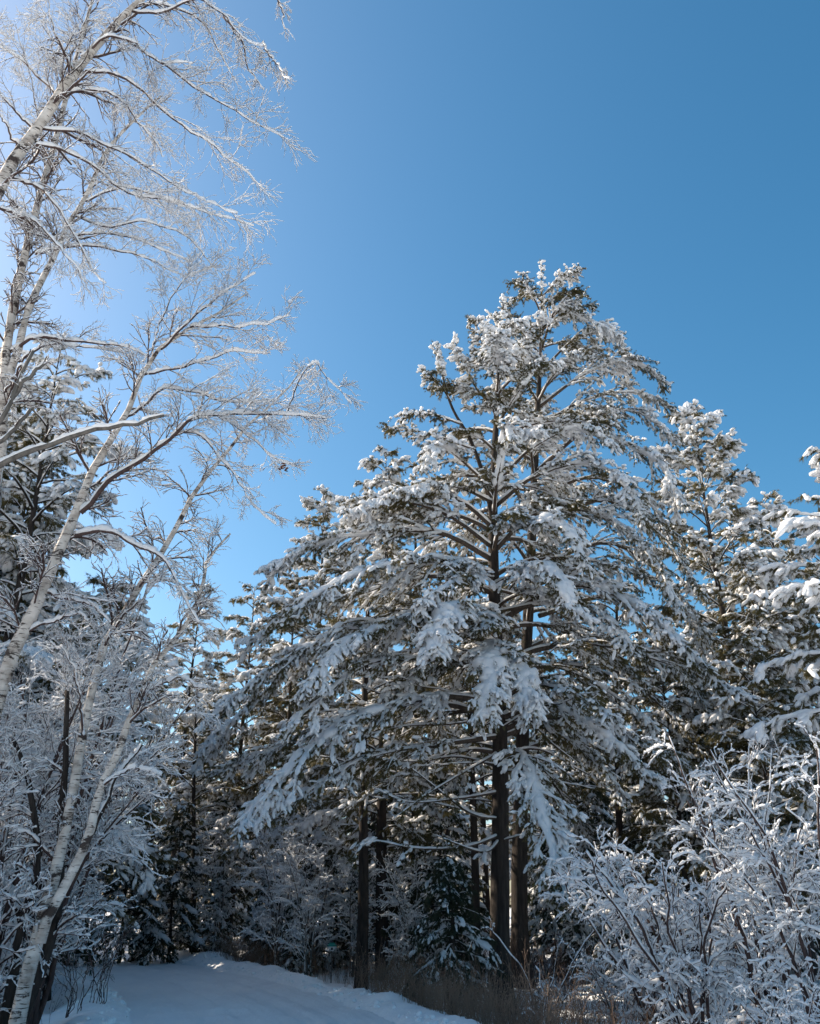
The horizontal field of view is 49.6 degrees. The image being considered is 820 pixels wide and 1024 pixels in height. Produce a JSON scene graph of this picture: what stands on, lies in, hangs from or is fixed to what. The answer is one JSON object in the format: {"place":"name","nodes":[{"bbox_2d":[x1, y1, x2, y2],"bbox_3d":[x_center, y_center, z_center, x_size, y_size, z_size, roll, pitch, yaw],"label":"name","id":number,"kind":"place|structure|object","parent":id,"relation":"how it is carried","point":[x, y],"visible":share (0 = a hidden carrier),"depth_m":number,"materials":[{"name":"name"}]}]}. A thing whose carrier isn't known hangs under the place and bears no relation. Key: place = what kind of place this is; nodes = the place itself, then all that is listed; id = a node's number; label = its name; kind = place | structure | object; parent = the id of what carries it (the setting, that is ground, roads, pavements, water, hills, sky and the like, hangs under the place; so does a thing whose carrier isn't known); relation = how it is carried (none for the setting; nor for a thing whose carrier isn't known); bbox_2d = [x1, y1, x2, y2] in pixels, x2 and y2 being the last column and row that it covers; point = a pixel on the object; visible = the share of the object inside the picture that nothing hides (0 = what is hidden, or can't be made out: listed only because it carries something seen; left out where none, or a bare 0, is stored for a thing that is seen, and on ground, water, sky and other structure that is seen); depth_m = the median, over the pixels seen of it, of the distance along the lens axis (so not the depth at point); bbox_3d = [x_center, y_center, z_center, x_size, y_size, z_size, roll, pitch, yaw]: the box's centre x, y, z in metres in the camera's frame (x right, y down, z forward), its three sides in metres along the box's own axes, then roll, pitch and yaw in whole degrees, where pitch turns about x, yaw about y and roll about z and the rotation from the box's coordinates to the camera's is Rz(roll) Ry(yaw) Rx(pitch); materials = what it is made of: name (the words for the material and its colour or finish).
{"place":"outdoors","nodes":[
{"label":"outdoors","id":0,"kind":"place"},
{"bbox_2d":[57,954,395,1023],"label":"road","id":1,"kind":"structure","parent":0,"point":[156,992],"depth_m":18.99,"materials":[{"name":"white snow"}]},
{"bbox_2d":[0,910,819,1023],"bbox_3d":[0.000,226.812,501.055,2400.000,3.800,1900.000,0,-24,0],"label":"ground","id":2,"kind":"structure","parent":0,"point":[384,1010],"depth_m":19.24,"materials":[{"name":"white snow"}]},
{"bbox_2d":[0,640,59,960],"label":"alder tree","id":3,"kind":"object","parent":2,"relation":"on","point":[9,844],"visible":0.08,"depth_m":18.08,"materials":[{"name":"white plant"}]},
{"bbox_2d":[0,380,65,690],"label":"pine tree","id":4,"kind":"object","parent":2,"relation":"on","point":[19,409],"visible":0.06,"depth_m":27.92,"materials":[{"name":"green plant"}]},
{"bbox_2d":[0,429,79,684],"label":"pine tree","id":5,"kind":"object","parent":2,"relation":"on","point":[13,437],"visible":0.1,"depth_m":25.40,"materials":[{"name":"green plant"}]},
{"bbox_2d":[0,427,99,846],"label":"pine tree","id":6,"kind":"object","parent":2,"relation":"on","point":[57,512],"visible":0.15,"depth_m":23.76,"materials":[{"name":"green plant"}]},
{"bbox_2d":[20,565,102,975],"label":"hemlock tree","id":7,"kind":"object","parent":2,"relation":"on","point":[80,953],"visible":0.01,"depth_m":25.82,"materials":[{"name":"green wood"}]},
{"bbox_2d":[0,612,154,1013],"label":"alder tree","id":8,"kind":"object","parent":2,"relation":"on","point":[7,906],"visible":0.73,"depth_m":12.74,"materials":[{"name":"white plant"}]},
{"bbox_2d":[0,580,158,967],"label":"alder tree","id":9,"kind":"object","parent":2,"relation":"on","point":[89,878],"visible":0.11,"depth_m":18.94,"materials":[{"name":"white plant"}]},
{"bbox_2d":[0,350,163,468],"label":"grey tree","id":10,"kind":"object","parent":2,"relation":"on","point":[21,379],"visible":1,"depth_m":10.30,"materials":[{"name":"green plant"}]},
{"bbox_2d":[43,927,122,1017],"bbox_3d":[-5.663,7.724,15.128,1.284,1.561,1.091,-4,-25,9],"label":"bare bush","id":11,"kind":"object","parent":2,"relation":"on","point":[71,991],"visible":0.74,"depth_m":14.95,"materials":[{"name":"brown plant"}]},
{"bbox_2d":[0,689,176,1023],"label":"maple tree","id":12,"kind":"object","parent":2,"relation":"on","point":[47,947],"visible":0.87,"depth_m":11.89,"materials":[{"name":"white plant"}]},
{"bbox_2d":[0,333,178,806],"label":"pine tree","id":13,"kind":"object","parent":2,"relation":"on","point":[57,490],"visible":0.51,"depth_m":21.62,"materials":[{"name":"green plant"}]},
{"bbox_2d":[2,573,183,1000],"bbox_3d":[-7.735,6.110,20.961,4.808,9.661,4.799,0,-24,0],"label":"pine tree","id":14,"kind":"object","parent":2,"relation":"on","point":[157,854],"visible":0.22,"depth_m":20.54,"materials":[{"name":"white plant"}]},
{"bbox_2d":[0,705,195,1023],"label":"alder tree","id":15,"kind":"object","parent":2,"relation":"on","point":[94,847],"visible":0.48,"depth_m":13.44,"materials":[{"name":"white plant"}]},
{"bbox_2d":[71,910,152,1003],"bbox_3d":[-5.578,8.307,16.603,1.371,1.634,1.064,13,-27,-26],"label":"bare bush","id":16,"kind":"object","parent":2,"relation":"on","point":[104,964],"visible":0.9,"depth_m":16.55,"materials":[{"name":"brown plant"}]},
{"bbox_2d":[0,555,227,1023],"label":"alder tree","id":17,"kind":"object","parent":2,"relation":"on","point":[42,1001],"visible":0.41,"depth_m":14.27,"materials":[{"name":"white plant"}]},
{"bbox_2d":[0,0,237,508],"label":"birch tree","id":18,"kind":"object","parent":2,"relation":"on","point":[9,361],"visible":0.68,"depth_m":17.11,"materials":[{"name":"white plant"}]},
{"bbox_2d":[61,783,178,967],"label":"hemlock tree","id":19,"kind":"object","parent":2,"relation":"on","point":[159,935],"visible":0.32,"depth_m":32.37,"materials":[{"name":"green wood"}]},
{"bbox_2d":[79,628,174,959],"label":"pine tree","id":20,"kind":"object","parent":2,"relation":"on","point":[153,719],"visible":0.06,"depth_m":34.56,"materials":[{"name":"green plant"}]},
{"bbox_2d":[107,648,185,914],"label":"pine tree","id":21,"kind":"object","parent":2,"relation":"on","point":[180,670],"visible":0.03,"depth_m":63.67,"materials":[{"name":"green plant"}]},
{"bbox_2d":[138,824,173,933],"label":"hemlock tree","id":22,"kind":"object","parent":2,"relation":"on","point":[164,832],"visible":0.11,"depth_m":53.03,"materials":[{"name":"plant"}]},
{"bbox_2d":[0,0,318,312],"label":"birch tree","id":23,"kind":"object","parent":2,"relation":"on","point":[9,172],"visible":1,"depth_m":13.03,"materials":[{"name":"white plant"}]},
{"bbox_2d":[8,365,316,1023],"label":"birch tree","id":24,"kind":"object","parent":2,"relation":"on","point":[21,1002],"visible":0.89,"depth_m":12.74,"materials":[{"name":"white plant"}]},
{"bbox_2d":[148,862,188,948],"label":"spruce tree","id":25,"kind":"object","parent":2,"relation":"on","point":[163,916],"visible":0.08,"depth_m":38.29,"materials":[{"name":"green plant"}]},
{"bbox_2d":[125,799,212,965],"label":"hemlock tree","id":26,"kind":"object","parent":2,"relation":"on","point":[187,925],"visible":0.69,"depth_m":33.70,"materials":[{"name":"green wood"}]},
{"bbox_2d":[0,246,367,718],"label":"birch tree","id":27,"kind":"object","parent":2,"relation":"on","point":[27,625],"visible":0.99,"depth_m":13.36,"materials":[{"name":"white plant"}]},
{"bbox_2d":[134,583,244,922],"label":"pine tree","id":28,"kind":"object","parent":2,"relation":"on","point":[207,665],"visible":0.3,"depth_m":46.08,"materials":[{"name":"green plant"}]},
{"bbox_2d":[149,671,232,892],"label":"pine tree","id":29,"kind":"object","parent":2,"relation":"on","point":[212,674],"visible":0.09,"depth_m":58.96,"materials":[{"name":"green plant"}]},
{"bbox_2d":[153,750,256,934],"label":"hemlock tree","id":30,"kind":"object","parent":2,"relation":"on","point":[239,906],"visible":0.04,"depth_m":51.06,"materials":[{"name":"green plant"}]},
{"bbox_2d":[147,677,268,951],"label":"pine tree","id":31,"kind":"object","parent":2,"relation":"on","point":[180,809],"visible":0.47,"depth_m":36.65,"materials":[{"name":"green plant"}]},
{"bbox_2d":[158,772,267,954],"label":"hemlock tree","id":32,"kind":"object","parent":2,"relation":"on","point":[244,901],"visible":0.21,"depth_m":36.65,"materials":[{"name":"green plant"}]},
{"bbox_2d":[194,866,237,954],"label":"spruce tree","id":33,"kind":"object","parent":2,"relation":"on","point":[218,896],"visible":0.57,"depth_m":33.56,"materials":[{"name":"green plant"}]},
{"bbox_2d":[185,805,254,948],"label":"bare sapling","id":34,"kind":"object","parent":2,"relation":"on","point":[205,868],"visible":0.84,"depth_m":33.79,"materials":[{"name":"grey plant"}]},
{"bbox_2d":[148,581,318,953],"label":"pine tree","id":35,"kind":"object","parent":2,"relation":"on","point":[236,633],"visible":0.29,"depth_m":39.43,"materials":[{"name":"green plant"}]},
{"bbox_2d":[223,696,287,895],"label":"pine tree","id":36,"kind":"object","parent":2,"relation":"on","point":[256,720],"visible":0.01,"depth_m":55.06,"materials":[{"name":"green plant"}]},
{"bbox_2d":[56,943,464,1023],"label":"snow clods","id":37,"kind":"object","parent":2,"relation":"on","point":[113,993],"visible":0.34,"depth_m":18.29,"materials":[{"name":"white snow"}]},
{"bbox_2d":[240,860,283,965],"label":"spruce tree","id":38,"kind":"object","parent":2,"relation":"on","point":[261,895],"visible":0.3,"depth_m":30.77,"materials":[{"name":"green wood"}]},
{"bbox_2d":[229,798,316,966],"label":"bare sapling","id":39,"kind":"object","parent":2,"relation":"on","point":[272,912],"visible":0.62,"depth_m":28.52,"materials":[{"name":"grey plant"}]},
{"bbox_2d":[208,571,346,935],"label":"pine tree","id":40,"kind":"object","parent":2,"relation":"on","point":[229,851],"visible":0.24,"depth_m":35.93,"materials":[{"name":"green plant"}]},
{"bbox_2d":[276,894,313,975],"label":"spruce tree","id":41,"kind":"object","parent":2,"relation":"on","point":[296,954],"visible":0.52,"depth_m":27.79,"materials":[{"name":"green plant"}]},
{"bbox_2d":[254,799,343,963],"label":"bare sapling","id":42,"kind":"object","parent":2,"relation":"on","point":[281,856],"visible":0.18,"depth_m":30.97,"materials":[{"name":"grey plant"}]},
{"bbox_2d":[266,822,343,975],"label":"bare sapling","id":43,"kind":"object","parent":2,"relation":"on","point":[305,905],"visible":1,"depth_m":26.61,"materials":[{"name":"grey plant"}]},
{"bbox_2d":[253,708,356,895],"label":"pine tree","id":44,"kind":"object","parent":2,"relation":"on","point":[256,853],"visible":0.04,"depth_m":42.06,"materials":[{"name":"green plant"}]},
{"bbox_2d":[219,484,404,941],"bbox_3d":[-3.893,7.968,37.443,7.632,19.518,7.051,16,-29,-31],"label":"pine tree","id":45,"kind":"object","parent":2,"relation":"on","point":[320,507],"visible":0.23,"depth_m":38.00,"materials":[{"name":"green plant"}]},
{"bbox_2d":[278,821,358,974],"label":"bare sapling","id":46,"kind":"object","parent":2,"relation":"on","point":[322,908],"visible":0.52,"depth_m":29.11,"materials":[{"name":"grey plant"}]},
{"bbox_2d":[291,834,352,972],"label":"spruce tree","id":47,"kind":"object","parent":2,"relation":"on","point":[332,886],"visible":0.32,"depth_m":29.99,"materials":[{"name":"green wood"}]},
{"bbox_2d":[335,868,375,956],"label":"spruce tree","id":48,"kind":"object","parent":2,"relation":"on","point":[355,876],"visible":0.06,"depth_m":32.78,"materials":[{"name":"green wood"}]},
{"bbox_2d":[328,852,387,976],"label":"bare sapling","id":49,"kind":"object","parent":2,"relation":"on","point":[351,915],"visible":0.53,"depth_m":28.22,"materials":[{"name":"grey plant"}]},
{"bbox_2d":[301,615,430,947],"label":"pine tree","id":50,"kind":"object","parent":2,"relation":"on","point":[342,823],"visible":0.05,"depth_m":41.63,"materials":[{"name":"green plant"}]},
{"bbox_2d":[259,588,474,989],"bbox_3d":[-1.389,7.835,26.459,5.673,11.520,5.975,18,-30,-35],"label":"pine tree","id":51,"kind":"object","parent":2,"relation":"on","point":[363,909],"visible":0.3,"depth_m":25.53,"materials":[{"name":"green plant"}]},
{"bbox_2d":[321,744,431,939],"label":"hemlock tree","id":52,"kind":"object","parent":2,"relation":"on","point":[350,830],"visible":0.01,"depth_m":50.94,"materials":[{"name":"green plant"}]},
{"bbox_2d":[322,778,432,966],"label":"hemlock tree","id":53,"kind":"object","parent":2,"relation":"on","point":[372,850],"visible":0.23,"depth_m":31.31,"materials":[{"name":"green plant"}]},
{"bbox_2d":[277,445,488,979],"bbox_3d":[-1.084,5.891,31.197,7.073,18.874,6.743,-16,-29,31],"label":"pine tree","id":54,"kind":"object","parent":2,"relation":"on","point":[324,814],"visible":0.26,"depth_m":29.52,"materials":[{"name":"green plant"}]},
{"bbox_2d":[369,847,436,974],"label":"bare sapling","id":55,"kind":"object","parent":2,"relation":"on","point":[404,928],"visible":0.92,"depth_m":26.45,"materials":[{"name":"grey plant"}]},
{"bbox_2d":[389,883,431,967],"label":"spruce tree","id":56,"kind":"object","parent":2,"relation":"on","point":[402,887],"visible":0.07,"depth_m":30.03,"materials":[{"name":"green plant"}]},
{"bbox_2d":[347,462,491,913],"bbox_3d":[-0.072,6.607,34.415,6.815,19.322,5.542,-11,-26,22],"label":"pine tree","id":57,"kind":"object","parent":2,"relation":"on","point":[479,803],"visible":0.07,"depth_m":33.59,"materials":[{"name":"green plant"}]},
{"bbox_2d":[368,759,489,978],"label":"hemlock tree","id":58,"kind":"object","parent":2,"relation":"on","point":[436,842],"visible":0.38,"depth_m":28.64,"materials":[{"name":"plant"}]},
{"bbox_2d":[398,646,511,924],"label":"pine tree","id":59,"kind":"object","parent":2,"relation":"on","point":[484,832],"visible":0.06,"depth_m":43.70,"materials":[{"name":"green plant"}]},
{"bbox_2d":[400,857,510,1014],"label":"hemlock tree","id":60,"kind":"object","parent":2,"relation":"on","point":[453,900],"visible":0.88,"depth_m":18.43,"materials":[{"name":"green plant"}]},
{"bbox_2d":[429,830,489,937],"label":"hemlock tree","id":61,"kind":"object","parent":2,"relation":"on","point":[480,880],"visible":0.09,"depth_m":48.93,"materials":[{"name":"green plant"}]},
{"bbox_2d":[190,291,765,1011],"bbox_3d":[1.227,2.180,23.449,13.005,19.426,9.522,10,-26,-20],"label":"pine tree","id":62,"kind":"object","parent":2,"relation":"on","point":[496,661],"visible":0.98,"depth_m":21.27,"materials":[{"name":"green plant"}]},
{"bbox_2d":[202,922,756,1023],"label":"dry weeds","id":63,"kind":"object","parent":2,"relation":"on","point":[468,1007],"visible":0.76,"depth_m":15.19,"materials":[{"name":"brown plant"}]},
{"bbox_2d":[383,550,577,972],"bbox_3d":[1.909,7.647,28.605,5.521,13.437,5.913,20,-31,-37],"label":"pine tree","id":64,"kind":"object","parent":2,"relation":"on","point":[474,862],"visible":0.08,"depth_m":27.30,"materials":[{"name":"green plant"}]},
{"bbox_2d":[437,597,542,930],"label":"pine tree","id":65,"kind":"object","parent":2,"relation":"on","point":[482,823],"visible":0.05,"depth_m":52.84,"materials":[{"name":"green plant"}]},
{"bbox_2d":[169,915,819,1023],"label":"dry grass","id":66,"kind":"structure","parent":2,"relation":"on","point":[545,960],"depth_m":21.44,"materials":[{"name":"brown plant"}]},
{"bbox_2d":[333,260,717,987],"bbox_3d":[3.916,1.584,28.049,10.218,23.984,9.298,-9,-26,20],"label":"pine tree","id":67,"kind":"object","parent":2,"relation":"on","point":[569,308],"visible":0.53,"depth_m":27.96,"materials":[{"name":"green plant"}]},
{"bbox_2d":[481,916,596,1023],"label":"snowy sapling","id":68,"kind":"object","parent":2,"relation":"on","point":[537,968],"visible":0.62,"depth_m":12.95,"materials":[{"name":"white snow"}]},
{"bbox_2d":[481,638,610,931],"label":"pine tree","id":69,"kind":"object","parent":2,"relation":"on","point":[544,755],"visible":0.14,"depth_m":43.12,"materials":[{"name":"green plant"}]},
{"bbox_2d":[528,838,590,979],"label":"spruce tree","id":70,"kind":"object","parent":2,"relation":"on","point":[545,916],"visible":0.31,"depth_m":27.93,"materials":[{"name":"green wood"}]},
{"bbox_2d":[528,829,590,938],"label":"hemlock tree","id":71,"kind":"object","parent":2,"relation":"on","point":[532,879],"visible":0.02,"depth_m":49.52,"materials":[{"name":"green plant"}]},
{"bbox_2d":[553,875,609,987],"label":"spruce tree","id":72,"kind":"object","parent":2,"relation":"on","point":[582,931],"visible":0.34,"depth_m":24.21,"materials":[{"name":"green wood"}]},
{"bbox_2d":[510,683,653,942],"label":"hemlock tree","id":73,"kind":"object","parent":2,"relation":"on","point":[603,799],"visible":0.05,"depth_m":44.97,"materials":[{"name":"green plant"}]},
{"bbox_2d":[546,773,646,961],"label":"hemlock tree","id":74,"kind":"object","parent":2,"relation":"on","point":[596,800],"visible":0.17,"depth_m":31.03,"materials":[{"name":"green plant"}]},
{"bbox_2d":[555,637,641,876],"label":"pine tree","id":75,"kind":"object","parent":2,"relation":"on","point":[566,652],"visible":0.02,"depth_m":56.17,"materials":[{"name":"green plant"}]},
{"bbox_2d":[568,948,663,1023],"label":"snowy bush","id":76,"kind":"object","parent":2,"relation":"on","point":[598,984],"visible":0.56,"depth_m":12.18,"materials":[{"name":"white snow"}]},
{"bbox_2d":[538,601,694,951],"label":"pine tree","id":77,"kind":"object","parent":2,"relation":"on","point":[617,769],"visible":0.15,"depth_m":29.44,"materials":[{"name":"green plant"}]},
{"bbox_2d":[587,860,647,992],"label":"spruce tree","id":78,"kind":"object","parent":2,"relation":"on","point":[605,929],"visible":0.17,"depth_m":22.50,"materials":[{"name":"white wood"}]},
{"bbox_2d":[538,849,722,1023],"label":"snowy bush","id":79,"kind":"object","parent":2,"relation":"on","point":[635,966],"visible":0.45,"depth_m":12.14,"materials":[{"name":"white snow"}]},
{"bbox_2d":[591,754,699,959],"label":"hemlock tree","id":80,"kind":"object","parent":2,"relation":"on","point":[626,812],"visible":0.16,"depth_m":29.01,"materials":[{"name":"white wood"}]},
{"bbox_2d":[596,634,698,887],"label":"pine tree","id":81,"kind":"object","parent":2,"relation":"on","point":[641,641],"visible":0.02,"depth_m":47.14,"materials":[{"name":"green plant"}]},
{"bbox_2d":[548,823,774,1023],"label":"snowy bush","id":82,"kind":"object","parent":2,"relation":"on","point":[673,979],"visible":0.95,"depth_m":10.17,"materials":[{"name":"white snow"}]},
{"bbox_2d":[605,637,743,977],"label":"pine tree","id":83,"kind":"object","parent":2,"relation":"on","point":[649,809],"visible":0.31,"depth_m":26.01,"materials":[{"name":"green plant"}]},
{"bbox_2d":[640,619,708,919],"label":"pine tree","id":84,"kind":"object","parent":2,"relation":"on","point":[678,625],"visible":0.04,"depth_m":62.96,"materials":[{"name":"white plant"}]},
{"bbox_2d":[655,627,746,929],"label":"pine tree","id":85,"kind":"object","parent":2,"relation":"on","point":[684,636],"visible":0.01,"depth_m":45.19,"materials":[{"name":"green plant"}]},
{"bbox_2d":[648,817,779,1023],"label":"snowy bush","id":86,"kind":"object","parent":2,"relation":"on","point":[728,917],"visible":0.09,"depth_m":13.31,"materials":[{"name":"white plant"}]},
{"bbox_2d":[631,399,818,971],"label":"pine tree","id":87,"kind":"object","parent":2,"relation":"on","point":[744,519],"visible":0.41,"depth_m":31.15,"materials":[{"name":"white plant"}]},
{"bbox_2d":[641,729,819,1023],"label":"snowy bush","id":88,"kind":"object","parent":2,"relation":"on","point":[806,835],"visible":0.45,"depth_m":11.57,"materials":[{"name":"white snow"}]},
{"bbox_2d":[673,500,811,960],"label":"pine tree","id":89,"kind":"object","parent":2,"relation":"on","point":[713,614],"visible":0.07,"depth_m":36.25,"materials":[{"name":"white plant"}]},
{"bbox_2d":[667,546,819,978],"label":"pine tree","id":90,"kind":"object","parent":2,"relation":"on","point":[753,602],"visible":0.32,"depth_m":27.49,"materials":[{"name":"white plant"}]},
{"bbox_2d":[667,727,819,978],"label":"hemlock tree","id":91,"kind":"object","parent":2,"relation":"on","point":[700,733],"visible":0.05,"depth_m":26.07,"materials":[{"name":"plant"}]},
{"bbox_2d":[676,634,819,972],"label":"pine tree","id":92,"kind":"object","parent":2,"relation":"on","point":[725,719],"visible":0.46,"depth_m":24.42,"materials":[{"name":"white plant"}]},
{"bbox_2d":[685,721,819,1023],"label":"snowy bush","id":93,"kind":"object","parent":2,"relation":"on","point":[787,937],"visible":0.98,"depth_m":9.64,"materials":[{"name":"white snow"}]},
{"bbox_2d":[724,970,819,1023],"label":"snowy bush","id":94,"kind":"object","parent":2,"relation":"on","point":[741,988],"visible":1,"depth_m":8.06,"materials":[{"name":"white snow"}]},
{"bbox_2d":[734,489,819,759],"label":"pine tree","id":95,"kind":"object","parent":2,"relation":"on","point":[787,542],"visible":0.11,"depth_m":33.27,"materials":[{"name":"white plant"}]},
{"bbox_2d":[743,446,819,826],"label":"pine tree","id":96,"kind":"object","parent":2,"relation":"on","point":[776,572],"visible":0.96,"depth_m":18.11,"materials":[{"name":"white plant"}]},
{"bbox_2d":[768,576,819,895],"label":"pine tree","id":97,"kind":"object","parent":2,"relation":"on","point":[794,600],"visible":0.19,"depth_m":29.55,"materials":[{"name":"white plant"}]},
{"bbox_2d":[784,512,819,737],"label":"pine tree","id":98,"kind":"object","parent":2,"relation":"on","point":[796,534],"visible":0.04,"depth_m":35.18,"materials":[{"name":"white plant"}]},
{"bbox_2d":[0,0,819,907],"label":"sky","id":99,"kind":"structure","parent":0,"point":[668,151],"materials":[{"name":"blue"}]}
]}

